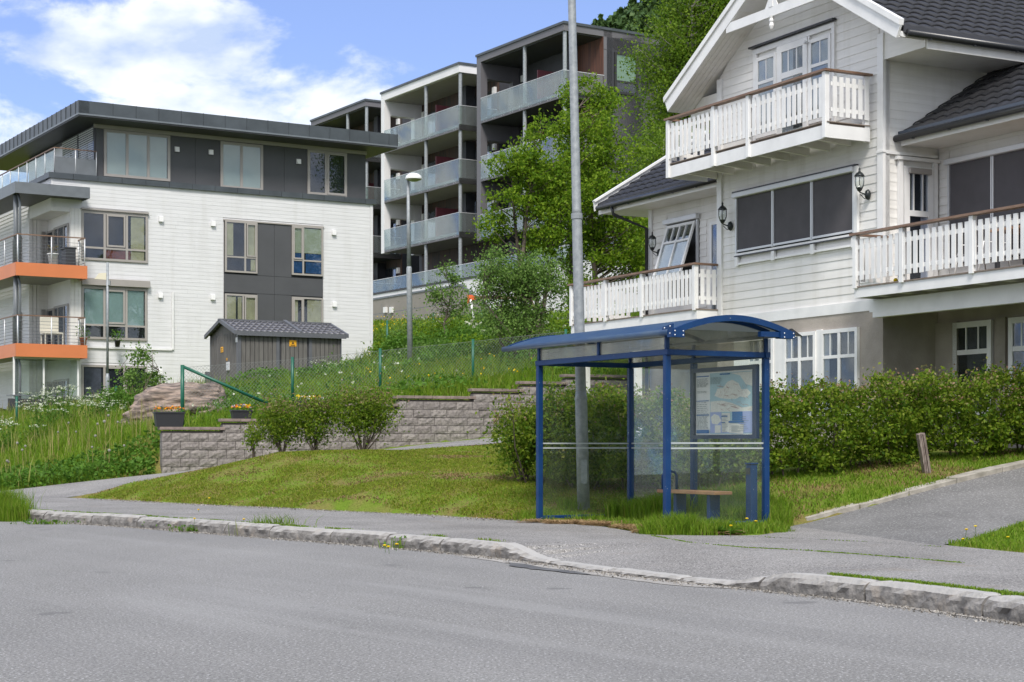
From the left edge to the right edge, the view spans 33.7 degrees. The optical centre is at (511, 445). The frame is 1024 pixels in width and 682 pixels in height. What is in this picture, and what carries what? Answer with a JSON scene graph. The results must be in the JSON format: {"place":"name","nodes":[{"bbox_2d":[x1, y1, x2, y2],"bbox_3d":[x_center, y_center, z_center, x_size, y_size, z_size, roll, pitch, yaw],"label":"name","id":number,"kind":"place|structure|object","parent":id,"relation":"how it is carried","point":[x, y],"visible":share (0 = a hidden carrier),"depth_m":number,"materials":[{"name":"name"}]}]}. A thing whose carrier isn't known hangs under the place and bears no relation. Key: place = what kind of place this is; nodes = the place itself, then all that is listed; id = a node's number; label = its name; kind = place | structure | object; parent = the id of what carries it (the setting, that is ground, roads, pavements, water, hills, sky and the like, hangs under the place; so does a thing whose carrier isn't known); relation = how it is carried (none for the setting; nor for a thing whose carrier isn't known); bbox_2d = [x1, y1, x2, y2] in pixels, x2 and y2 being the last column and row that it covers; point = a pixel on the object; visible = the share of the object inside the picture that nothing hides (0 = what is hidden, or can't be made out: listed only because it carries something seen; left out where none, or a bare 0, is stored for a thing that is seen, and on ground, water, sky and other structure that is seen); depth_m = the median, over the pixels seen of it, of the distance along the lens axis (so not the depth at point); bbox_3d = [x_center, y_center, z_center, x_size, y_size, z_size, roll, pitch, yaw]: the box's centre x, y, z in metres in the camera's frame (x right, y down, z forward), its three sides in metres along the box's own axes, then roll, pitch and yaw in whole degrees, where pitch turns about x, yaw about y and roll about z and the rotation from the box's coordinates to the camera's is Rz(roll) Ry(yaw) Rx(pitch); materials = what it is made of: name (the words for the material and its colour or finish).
{"place":"outdoors","nodes":[
{"label":"outdoors","id":0,"kind":"place"},
{"bbox_2d":[4,435,560,496],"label":"path","id":1,"kind":"structure","parent":0,"point":[75,489],"depth_m":36.41,"materials":[{"name":"grey asphalt"}]},
{"bbox_2d":[0,0,639,187],"label":"sky","id":2,"kind":"structure","parent":0,"point":[288,61],"materials":[{"name":"blue"}]},
{"bbox_2d":[0,521,1023,681],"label":"road","id":3,"kind":"structure","parent":0,"point":[87,603],"depth_m":11.34,"materials":[{"name":"grey asphalt"}]},
{"bbox_2d":[0,486,46,521],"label":"grass clump","id":4,"kind":"object","parent":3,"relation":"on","point":[13,507],"visible":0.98,"depth_m":26.85,"materials":[{"name":"green plant"}]},
{"bbox_2d":[28,509,1023,622],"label":"kerb","id":5,"kind":"structure","parent":3,"relation":"on","point":[985,604],"depth_m":15.76,"materials":[{"name":"stone"}]},
{"bbox_2d":[228,512,324,534],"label":"kerb weed","id":6,"kind":"object","parent":5,"relation":"on","point":[286,521],"visible":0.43,"depth_m":22.48,"materials":[{"name":"green plant"}]},
{"bbox_2d":[35,509,1023,595],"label":"kerb grass","id":7,"kind":"structure","parent":5,"relation":"on","point":[1006,591],"depth_m":13.14,"materials":[{"name":"green plant"}]},
{"bbox_2d":[32,498,1023,626],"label":"grit","id":8,"kind":"object","parent":3,"relation":"on","point":[764,591],"visible":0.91,"depth_m":17.88,"materials":[{"name":"gravel"}]},
{"bbox_2d":[462,554,745,588],"bbox_3d":[0.603,1.196,16.283,0.421,0.001,5.489,0,0,-29],"label":"gutter strip","id":9,"kind":"object","parent":3,"relation":"on","point":[621,577],"visible":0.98,"depth_m":15.56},
{"bbox_2d":[0,314,1023,552],"bbox_3d":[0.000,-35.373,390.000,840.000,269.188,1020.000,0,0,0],"label":"ground","id":10,"kind":"structure","parent":0,"point":[353,504],"depth_m":27.00,"materials":[{"name":"green plant"}]},
{"bbox_2d":[0,414,45,451],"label":"cow parsley","id":11,"kind":"object","parent":10,"relation":"on","point":[6,441],"visible":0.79,"depth_m":43.94,"materials":[{"name":"green plant"}]},
{"bbox_2d":[15,402,66,439],"bbox_3d":[-12.549,-0.456,44.933,1.371,1.460,1.732,0,0,0],"label":"cow parsley","id":12,"kind":"object","parent":10,"relation":"on","point":[37,420],"visible":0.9,"depth_m":44.92,"materials":[{"name":"green plant"}]},
{"bbox_2d":[17,384,90,435],"bbox_3d":[-12.754,-0.713,46.900,1.833,2.020,1.987,0,0,0],"label":"cow parsley","id":13,"kind":"object","parent":10,"relation":"on","point":[53,401],"visible":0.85,"depth_m":46.95,"materials":[{"name":"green plant"}]},
{"bbox_2d":[42,384,91,419],"bbox_3d":[-12.656,-0.904,48.030,1.566,1.686,1.516,0,0,0],"label":"cow parsley","id":14,"kind":"object","parent":10,"relation":"on","point":[67,401],"visible":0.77,"depth_m":47.93,"materials":[{"name":"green plant"}]},
{"bbox_2d":[0,423,159,489],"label":"weeds","id":15,"kind":"object","parent":10,"relation":"on","point":[80,467],"visible":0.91,"depth_m":37.90,"materials":[{"name":"green plant"}]},
{"bbox_2d":[95,262,110,393],"bbox_3d":[-13.561,-3.329,55.959,0.520,5.476,0.145,0,0,-15],"label":"street lamp","id":16,"kind":"object","parent":10,"relation":"on","point":[103,276],"visible":0.81,"depth_m":55.97,"materials":[{"name":"metal"}]},
{"bbox_2d":[0,369,214,490],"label":"meadow grass","id":17,"kind":"structure","parent":10,"relation":"on","point":[77,426],"depth_m":41.70,"materials":[{"name":"green plant"}]},
{"bbox_2d":[89,377,140,416],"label":"shrub","id":18,"kind":"object","parent":10,"relation":"on","point":[121,395],"visible":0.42,"depth_m":46.79,"materials":[{"name":"green plant"}]},
{"bbox_2d":[110,339,171,400],"bbox_3d":[-11.001,-1.969,49.988,1.728,2.409,1.473,0,0,0],"label":"alder sapling","id":19,"kind":"object","parent":10,"relation":"on","point":[133,375],"visible":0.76,"depth_m":49.93,"materials":[{"name":"green plant"}]},
{"bbox_2d":[121,382,226,425],"bbox_3d":[-8.658,-0.672,43.556,2.952,1.971,2.165,-2,0,-8],"label":"boulder","id":20,"kind":"object","parent":10,"relation":"on","point":[162,392],"visible":0.39,"depth_m":42.89,"materials":[{"name":"grey stone"}]},
{"bbox_2d":[0,100,397,408],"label":"apartment building","id":21,"kind":"structure","parent":10,"relation":"on","point":[191,228],"depth_m":65.27,"materials":[{"name":"white"}]},
{"bbox_2d":[6,395,77,413],"bbox_3d":[-17.140,-1.273,61.721,2.623,1.146,0.070,0,0,-32],"label":"patio screen","id":22,"kind":"object","parent":21,"relation":"attached to","point":[12,401],"visible":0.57,"depth_m":61.38,"materials":[{"name":"grey paint"}]},
{"bbox_2d":[40,317,62,344],"bbox_3d":[-16.959,-4.223,62.220,0.700,1.050,0.630,0,0,-32],"label":"garden chair","id":23,"kind":"object","parent":21,"relation":"on","point":[44,326],"visible":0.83,"depth_m":62.38,"materials":[{"name":"beige"}]},
{"bbox_2d":[53,223,68,263],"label":"balcony window","id":24,"kind":"structure","parent":21,"relation":"in","point":[62,230],"depth_m":63.83,"materials":[{"name":"grey glass"}]},
{"bbox_2d":[53,303,68,344],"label":"balcony window","id":25,"kind":"structure","parent":21,"relation":"in","point":[61,310],"depth_m":63.47,"materials":[{"name":"grey glass"}]},
{"bbox_2d":[62,135,78,157],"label":"window","id":26,"kind":"structure","parent":21,"relation":"in","point":[72,143],"depth_m":66.14,"materials":[{"name":"grey glass"}]},
{"bbox_2d":[78,127,95,159],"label":"window","id":27,"kind":"structure","parent":21,"relation":"in","point":[87,139],"depth_m":64.31,"materials":[{"name":"grey glass"}]},
{"bbox_2d":[81,286,146,340],"bbox_3d":[-14.980,-4.976,63.687,2.536,1.966,0.080,0,0,-32],"label":"window","id":28,"kind":"structure","parent":21,"relation":"in","point":[127,306],"depth_m":63.72,"materials":[{"name":"beige glass"}]},
{"bbox_2d":[81,364,146,401],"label":"window","id":29,"kind":"structure","parent":21,"relation":"in","point":[92,376],"depth_m":63.38,"materials":[{"name":"beige metal"}]},
{"bbox_2d":[81,210,147,262],"bbox_3d":[-14.969,-7.865,63.694,2.561,1.834,0.080,0,0,-32],"label":"window","id":30,"kind":"structure","parent":21,"relation":"in","point":[109,236],"depth_m":63.70,"materials":[{"name":"beige glass"}]},
{"bbox_2d":[104,129,169,181],"bbox_3d":[-14.294,-11.067,64.460,2.610,1.770,0.060,0,0,-32],"label":"window","id":31,"kind":"structure","parent":21,"relation":"in","point":[127,154],"depth_m":64.46,"materials":[{"name":"beige glass"}]},
{"bbox_2d":[225,220,257,273],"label":"window","id":32,"kind":"structure","parent":21,"relation":"in","point":[241,237],"depth_m":66.37,"materials":[{"name":"beige glass"}]},
{"bbox_2d":[225,293,257,319],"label":"window","id":33,"kind":"structure","parent":21,"relation":"in","point":[237,306],"depth_m":66.36,"materials":[{"name":"glass"}]},
{"bbox_2d":[220,141,262,189],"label":"window","id":34,"kind":"structure","parent":21,"relation":"in","point":[241,164],"depth_m":66.65,"materials":[{"name":"glass"}]},
{"bbox_2d":[292,225,322,276],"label":"window","id":35,"kind":"structure","parent":21,"relation":"in","point":[307,241],"depth_m":67.83,"materials":[{"name":"glass"}]},
{"bbox_2d":[292,297,322,321],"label":"window","id":36,"kind":"structure","parent":21,"relation":"in","point":[304,309],"depth_m":67.85,"materials":[{"name":"beige glass"}]},
{"bbox_2d":[307,149,346,196],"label":"window","id":37,"kind":"structure","parent":21,"relation":"in","point":[326,170],"depth_m":68.58,"materials":[{"name":"grey glass"}]},
{"bbox_2d":[239,421,265,457],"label":"shrub","id":38,"kind":"object","parent":10,"relation":"on","point":[252,439],"visible":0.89,"depth_m":34.12,"materials":[{"name":"green plant"}]},
{"bbox_2d":[204,318,348,383],"bbox_3d":[-7.970,-2.679,57.031,4.071,3.158,2.890,0,0,-30],"label":"transformer kiosk","id":39,"kind":"object","parent":10,"relation":"on","point":[233,342],"visible":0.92,"depth_m":56.01,"materials":[{"name":"wood"}]},
{"bbox_2d":[242,379,319,453],"bbox_3d":[-4.643,-0.563,34.207,1.618,1.685,1.476,0,0,0],"label":"shrub","id":40,"kind":"object","parent":10,"relation":"on","point":[275,427],"visible":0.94,"depth_m":34.05,"materials":[{"name":"green plant"}]},
{"bbox_2d":[281,388,344,449],"bbox_3d":[-3.995,-0.478,34.236,1.386,1.388,1.286,0,0,0],"label":"shrub","id":41,"kind":"object","parent":10,"relation":"on","point":[314,420],"visible":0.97,"depth_m":34.08,"materials":[{"name":"green plant"}]},
{"bbox_2d":[310,99,418,292],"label":"apartment block","id":42,"kind":"structure","parent":10,"relation":"on","point":[363,115],"depth_m":105.73,"materials":[{"name":"concrete"}]},
{"bbox_2d":[385,266,396,290],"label":"balcony door","id":43,"kind":"structure","parent":42,"relation":"in","point":[390,272],"depth_m":105.93,"materials":[{"name":"black"}]},
{"bbox_2d":[316,372,419,449],"bbox_3d":[-2.997,-0.652,34.191,1.911,1.667,1.469,0,0,-27],"label":"shrub","id":44,"kind":"object","parent":10,"relation":"on","point":[370,403],"visible":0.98,"depth_m":34.03,"materials":[{"name":"green plant"}]},
{"bbox_2d":[180,329,566,426],"bbox_3d":[-2.973,-1.751,41.565,10.738,2.647,0.513,0,0,-32],"label":"chain link fence","id":45,"kind":"object","parent":10,"relation":"on","point":[219,382],"visible":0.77,"depth_m":40.69,"materials":[{"name":"green metal"}]},
{"bbox_2d":[158,374,626,472],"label":"retaining wall","id":46,"kind":"structure","parent":10,"relation":"on","point":[434,421],"depth_m":39.77,"materials":[{"name":"grey stone"}]},
{"bbox_2d":[152,405,184,426],"bbox_3d":[-7.690,-0.666,37.879,0.696,0.487,0.305,0,0,-22],"label":"flower planter","id":47,"kind":"object","parent":46,"relation":"on","point":[169,419],"visible":1,"depth_m":37.77,"materials":[{"name":"grey plastic"}]},
{"bbox_2d":[229,404,252,418],"bbox_3d":[-6.167,-0.787,38.487,0.511,0.347,0.303,0,0,-22],"label":"flower planter","id":48,"kind":"object","parent":46,"relation":"on","point":[237,414],"visible":0.99,"depth_m":38.39,"materials":[{"name":"grey plastic"}]},
{"bbox_2d":[176,325,627,426],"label":"tall stalks","id":49,"kind":"object","parent":10,"relation":"on","point":[330,384],"visible":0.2,"depth_m":44.29,"materials":[{"name":"green plant"}]},
{"bbox_2d":[368,324,437,359],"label":"slope bush","id":50,"kind":"object","parent":10,"relation":"on","point":[399,340],"visible":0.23,"depth_m":55.67,"materials":[{"name":"green plant"}]},
{"bbox_2d":[361,307,447,342],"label":"slope bush","id":51,"kind":"object","parent":10,"relation":"on","point":[405,328],"visible":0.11,"depth_m":65.67,"materials":[{"name":"green plant"}]},
{"bbox_2d":[169,348,649,430],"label":"slope grass","id":52,"kind":"structure","parent":10,"relation":"on","point":[491,381],"depth_m":43.79,"materials":[{"name":"green plant"}]},
{"bbox_2d":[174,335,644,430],"bbox_3d":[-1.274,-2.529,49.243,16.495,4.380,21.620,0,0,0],"label":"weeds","id":53,"kind":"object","parent":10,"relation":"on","point":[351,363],"visible":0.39,"depth_m":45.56,"materials":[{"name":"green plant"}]},
{"bbox_2d":[81,444,744,521],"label":"lawn grass","id":54,"kind":"structure","parent":10,"relation":"on","point":[420,463],"depth_m":29.91,"materials":[{"name":"green plant"}]},
{"bbox_2d":[405,173,421,361],"bbox_3d":[-2.908,-4.938,49.950,0.500,6.249,0.500,0,0,0],"label":"street lamp","id":55,"kind":"object","parent":10,"relation":"on","point":[413,177],"visible":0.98,"depth_m":49.94,"materials":[{"name":"metal"}]},
{"bbox_2d":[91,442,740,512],"bbox_3d":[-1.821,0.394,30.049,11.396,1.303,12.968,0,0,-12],"label":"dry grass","id":56,"kind":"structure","parent":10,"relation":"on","point":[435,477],"depth_m":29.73,"materials":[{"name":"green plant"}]},
{"bbox_2d":[391,314,488,339],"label":"slope bush","id":57,"kind":"object","parent":10,"relation":"on","point":[452,325],"visible":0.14,"depth_m":61.63,"materials":[{"name":"green plant"}]},
{"bbox_2d":[380,62,508,284],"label":"apartment block","id":58,"kind":"structure","parent":10,"relation":"on","point":[437,152],"depth_m":96.44,"materials":[{"name":"paint"}]},
{"bbox_2d":[419,255,475,336],"bbox_3d":[-2.210,-4.981,59.957,2.136,3.555,1.477,0,0,0],"label":"alder sapling","id":59,"kind":"object","parent":10,"relation":"on","point":[436,294],"visible":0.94,"depth_m":59.95,"materials":[{"name":"green plant"}]},
{"bbox_2d":[417,338,484,358],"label":"slope bush","id":60,"kind":"object","parent":10,"relation":"on","point":[444,345],"visible":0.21,"depth_m":49.68,"materials":[{"name":"green plant"}]},
{"bbox_2d":[418,317,508,344],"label":"slope bush","id":61,"kind":"object","parent":10,"relation":"on","point":[469,332],"visible":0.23,"depth_m":55.42,"materials":[{"name":"green plant"}]},
{"bbox_2d":[342,308,639,360],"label":"slope grass","id":62,"kind":"structure","parent":10,"relation":"on","point":[377,323],"depth_m":80.14,"materials":[{"name":"green plant"}]},
{"bbox_2d":[437,299,549,331],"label":"slope bush","id":63,"kind":"object","parent":10,"relation":"on","point":[472,315],"visible":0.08,"depth_m":65.69,"materials":[{"name":"green plant"}]},
{"bbox_2d":[434,329,563,355],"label":"slope bush","id":64,"kind":"object","parent":10,"relation":"on","point":[477,339],"visible":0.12,"depth_m":49.56,"materials":[{"name":"green plant"}]},
{"bbox_2d":[373,245,633,320],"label":"podium","id":65,"kind":"object","parent":10,"relation":"on","point":[385,303],"visible":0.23,"depth_m":91.82,"materials":[{"name":"grey concrete"}]},
{"bbox_2d":[455,233,572,359],"bbox_3d":[0.194,-3.969,46.930,3.539,3.798,3.077,0,0,0],"label":"willow bush","id":66,"kind":"object","parent":10,"relation":"on","point":[527,281],"visible":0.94,"depth_m":46.65,"materials":[{"name":"green plant"}]},
{"bbox_2d":[466,376,562,481],"bbox_3d":[0.097,-0.254,26.691,1.632,1.753,1.530,0,0,0],"label":"shrub","id":67,"kind":"object","parent":10,"relation":"on","point":[501,430],"visible":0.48,"depth_m":26.60,"materials":[{"name":"green plant"}]},
{"bbox_2d":[466,108,589,336],"bbox_3d":[0.456,-6.217,49.991,3.731,7.602,2.191,0,0,0],"label":"alder tree","id":68,"kind":"object","parent":10,"relation":"on","point":[526,164],"visible":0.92,"depth_m":49.79,"materials":[{"name":"green plant"}]},
{"bbox_2d":[568,0,589,509],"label":"lighting pole","id":69,"kind":"object","parent":10,"relation":"on","point":[582,455],"visible":0.94,"depth_m":24.54,"materials":[{"name":"metal"}]},
{"bbox_2d":[507,69,657,322],"bbox_3d":[2.350,-7.187,51.652,5.590,9.037,4.226,0,0,-23],"label":"alder tree","id":70,"kind":"object","parent":10,"relation":"on","point":[602,234],"visible":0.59,"depth_m":51.40,"materials":[{"name":"green plant"}]},
{"bbox_2d":[536,300,637,351],"bbox_3d":[2.249,-3.535,49.793,5.255,1.824,3.651,0,0,-28],"label":"slope bush","id":71,"kind":"object","parent":10,"relation":"on","point":[561,322],"visible":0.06,"depth_m":49.56,"materials":[{"name":"green plant"}]},
{"bbox_2d":[475,21,709,267],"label":"apartment block","id":72,"kind":"structure","parent":10,"relation":"on","point":[531,70],"depth_m":86.75,"materials":[{"name":"concrete"}]},
{"bbox_2d":[614,51,637,96],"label":"window","id":73,"kind":"structure","parent":72,"relation":"in","point":[617,57],"depth_m":84.66,"materials":[{"name":"black"}]},
{"bbox_2d":[497,373,730,491],"bbox_3d":[1.577,-0.197,25.733,3.875,1.851,1.816,0,0,20],"label":"hedge","id":74,"kind":"object","parent":10,"relation":"on","point":[602,463],"visible":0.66,"depth_m":25.45,"materials":[{"name":"green plant"}]},
{"bbox_2d":[591,0,684,33],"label":"hillside forest","id":75,"kind":"object","parent":10,"relation":"on","point":[620,17],"visible":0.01,"depth_m":242.39,"materials":[{"name":"green plant"}]},
{"bbox_2d":[617,115,673,283],"bbox_3d":[5.604,-7.429,57.106,5.187,7.834,5.502,0,0,0],"label":"birch tree","id":76,"kind":"object","parent":10,"relation":"on","point":[661,151],"visible":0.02,"depth_m":57.77,"materials":[{"name":"green plant"}]},
{"bbox_2d":[501,315,801,523],"bbox_3d":[1.748,-0.259,22.522,1.991,2.677,4.317,0,0,-28],"label":"bus shelter","id":77,"kind":"object","parent":10,"relation":"on","point":[724,403],"visible":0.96,"depth_m":21.87,"materials":[{"name":"blue paint"}]},
{"bbox_2d":[512,480,796,534],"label":"grass","id":78,"kind":"structure","parent":10,"relation":"on","point":[648,511],"depth_m":22.07,"materials":[{"name":"green plant"}]},
{"bbox_2d":[614,0,729,171],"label":"birch tree","id":79,"kind":"object","parent":10,"relation":"on","point":[700,17],"visible":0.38,"depth_m":61.24,"materials":[{"name":"green plant"}]},
{"bbox_2d":[657,470,731,519],"bbox_3d":[2.362,0.684,21.965,0.280,0.732,1.320,0,0,-28],"label":"bench","id":80,"kind":"object","parent":10,"relation":"on","point":[679,501],"visible":0.66,"depth_m":21.84,"materials":[{"name":"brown wood"}]},
{"bbox_2d":[745,463,757,520],"bbox_3d":[3.015,0.627,21.260,0.120,0.825,0.140,0,0,-28],"label":"litter bin","id":81,"kind":"object","parent":10,"relation":"on","point":[751,491],"visible":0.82,"depth_m":21.21,"materials":[{"name":"blue metal"}]},
{"bbox_2d":[567,0,1023,450],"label":"wooden house","id":82,"kind":"structure","parent":10,"relation":"on","point":[913,110],"depth_m":30.39,"materials":[{"name":"white wood"}]},
{"bbox_2d":[652,213,699,298],"bbox_3d":[3.577,-4.165,37.184,0.491,1.769,1.341,0,0,-28],"label":"window","id":83,"kind":"structure","parent":82,"relation":"in","point":[680,245],"depth_m":37.10,"materials":[{"name":"white wood"}]},
{"bbox_2d":[710,221,716,308],"bbox_3d":[4.408,-3.790,36.032,0.060,2.020,0.600,0,0,-28],"label":"balcony door","id":84,"kind":"structure","parent":82,"relation":"in","point":[713,225],"depth_m":36.23,"materials":[{"name":"white glass"}]},
{"bbox_2d":[747,338,773,411],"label":"window","id":85,"kind":"structure","parent":82,"relation":"in","point":[752,345],"depth_m":32.58,"materials":[{"name":"grey wood"}]},
{"bbox_2d":[756,52,775,138],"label":"window","id":86,"kind":"structure","parent":82,"relation":"in","point":[766,64],"depth_m":32.49,"materials":[{"name":"grey"}]},
{"bbox_2d":[777,37,807,133],"bbox_3d":[5.277,-6.618,31.755,0.050,1.936,0.917,0,0,-28],"label":"balcony door","id":87,"kind":"structure","parent":82,"relation":"in","point":[792,57],"depth_m":31.76,"materials":[{"name":"grey"}]},
{"bbox_2d":[731,164,859,266],"bbox_3d":[5.255,-4.277,31.743,0.140,1.475,3.830,0,0,-28],"label":"window","id":88,"kind":"structure","parent":82,"relation":"in","point":[823,206],"depth_m":31.60,"materials":[{"name":"black glass"}]},
{"bbox_2d":[783,331,815,415],"bbox_3d":[5.375,-1.330,31.514,0.060,1.560,0.972,0,0,-28],"label":"window","id":89,"kind":"structure","parent":82,"relation":"in","point":[799,353],"depth_m":31.48,"materials":[{"name":"grey wood"}]},
{"bbox_2d":[808,33,830,123],"bbox_3d":[5.661,-6.728,31.019,0.050,1.556,0.643,0,0,-28],"label":"balcony door","id":90,"kind":"structure","parent":82,"relation":"in","point":[819,48],"depth_m":31.05,"materials":[{"name":"grey"}]},
{"bbox_2d":[820,327,859,414],"bbox_3d":[5.913,-1.330,30.481,0.060,1.560,1.037,0,0,-28],"label":"window","id":91,"kind":"structure","parent":82,"relation":"in","point":[839,348],"depth_m":30.45,"materials":[{"name":"grey"}]},
{"bbox_2d":[903,166,933,279],"bbox_3d":[7.163,-3.831,29.816,0.659,2.163,0.070,0,0,-28],"label":"balcony door","id":92,"kind":"structure","parent":82,"relation":"in","point":[918,189],"depth_m":29.84,"materials":[{"name":"grey wood"}]},
{"bbox_2d":[952,319,992,415],"bbox_3d":[7.967,-1.325,29.221,0.060,1.650,0.943,0,0,-28],"label":"window","id":93,"kind":"structure","parent":82,"relation":"in","point":[975,337],"depth_m":29.22,"materials":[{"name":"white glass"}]},
{"bbox_2d":[943,142,1023,264],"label":"window","id":94,"kind":"structure","parent":82,"relation":"in","point":[992,178],"depth_m":28.92,"materials":[{"name":"black glass"}]},
{"bbox_2d":[1008,316,1023,394],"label":"window","id":95,"kind":"structure","parent":82,"relation":"in","point":[1015,324],"depth_m":28.32,"materials":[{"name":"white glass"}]},
{"bbox_2d":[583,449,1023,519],"bbox_3d":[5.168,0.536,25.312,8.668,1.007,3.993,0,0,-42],"label":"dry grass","id":96,"kind":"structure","parent":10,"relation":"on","point":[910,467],"depth_m":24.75,"materials":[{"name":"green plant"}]},
{"bbox_2d":[590,447,1023,517],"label":"bank grass","id":97,"kind":"structure","parent":10,"relation":"on","point":[963,457],"depth_m":24.57,"materials":[{"name":"green plant"}]},
{"bbox_2d":[671,356,1023,488],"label":"hedge","id":98,"kind":"object","parent":10,"relation":"on","point":[941,401],"visible":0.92,"depth_m":25.45,"materials":[{"name":"green plant"}]},
{"bbox_2d":[805,460,1023,520],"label":"edging","id":99,"kind":"object","parent":10,"relation":"on","point":[973,474],"visible":0.52,"depth_m":23.74,"materials":[{"name":"concrete"}]},
{"bbox_2d":[916,433,930,473],"bbox_3d":[6.061,0.161,24.842,0.299,0.707,0.136,0,0,-36],"label":"wooden stake","id":100,"kind":"object","parent":10,"relation":"on","point":[923,452],"visible":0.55,"depth_m":24.80,"materials":[{"name":"wood"}]},
{"bbox_2d":[945,520,1023,552],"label":"verge grass","id":101,"kind":"structure","parent":10,"relation":"on","point":[988,540],"depth_m":17.81,"materials":[{"name":"green plant"}]},
{"bbox_2d":[18,496,1023,595],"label":"pavement","id":102,"kind":"structure","parent":0,"point":[620,548],"depth_m":17.77,"materials":[{"name":"grey asphalt"}]},
{"bbox_2d":[516,517,751,534],"bbox_3d":[1.413,1.028,21.524,1.194,0.102,4.118,0,0,-27],"label":"cut straw","id":103,"kind":"object","parent":102,"relation":"on","point":[597,522],"visible":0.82,"depth_m":22.32,"materials":[{"name":"plant"}]},
{"bbox_2d":[651,535,963,562],"bbox_3d":[3.280,1.043,17.725,1.853,0.013,5.108,0,0,-36],"label":"moss","id":104,"kind":"object","parent":102,"relation":"on","point":[817,550],"visible":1,"depth_m":16.92,"materials":[{"name":"green plant"}]},
{"bbox_2d":[793,467,1023,544],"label":"driveway","id":105,"kind":"structure","parent":0,"point":[944,514],"depth_m":21.68,"materials":[{"name":"grey asphalt"}]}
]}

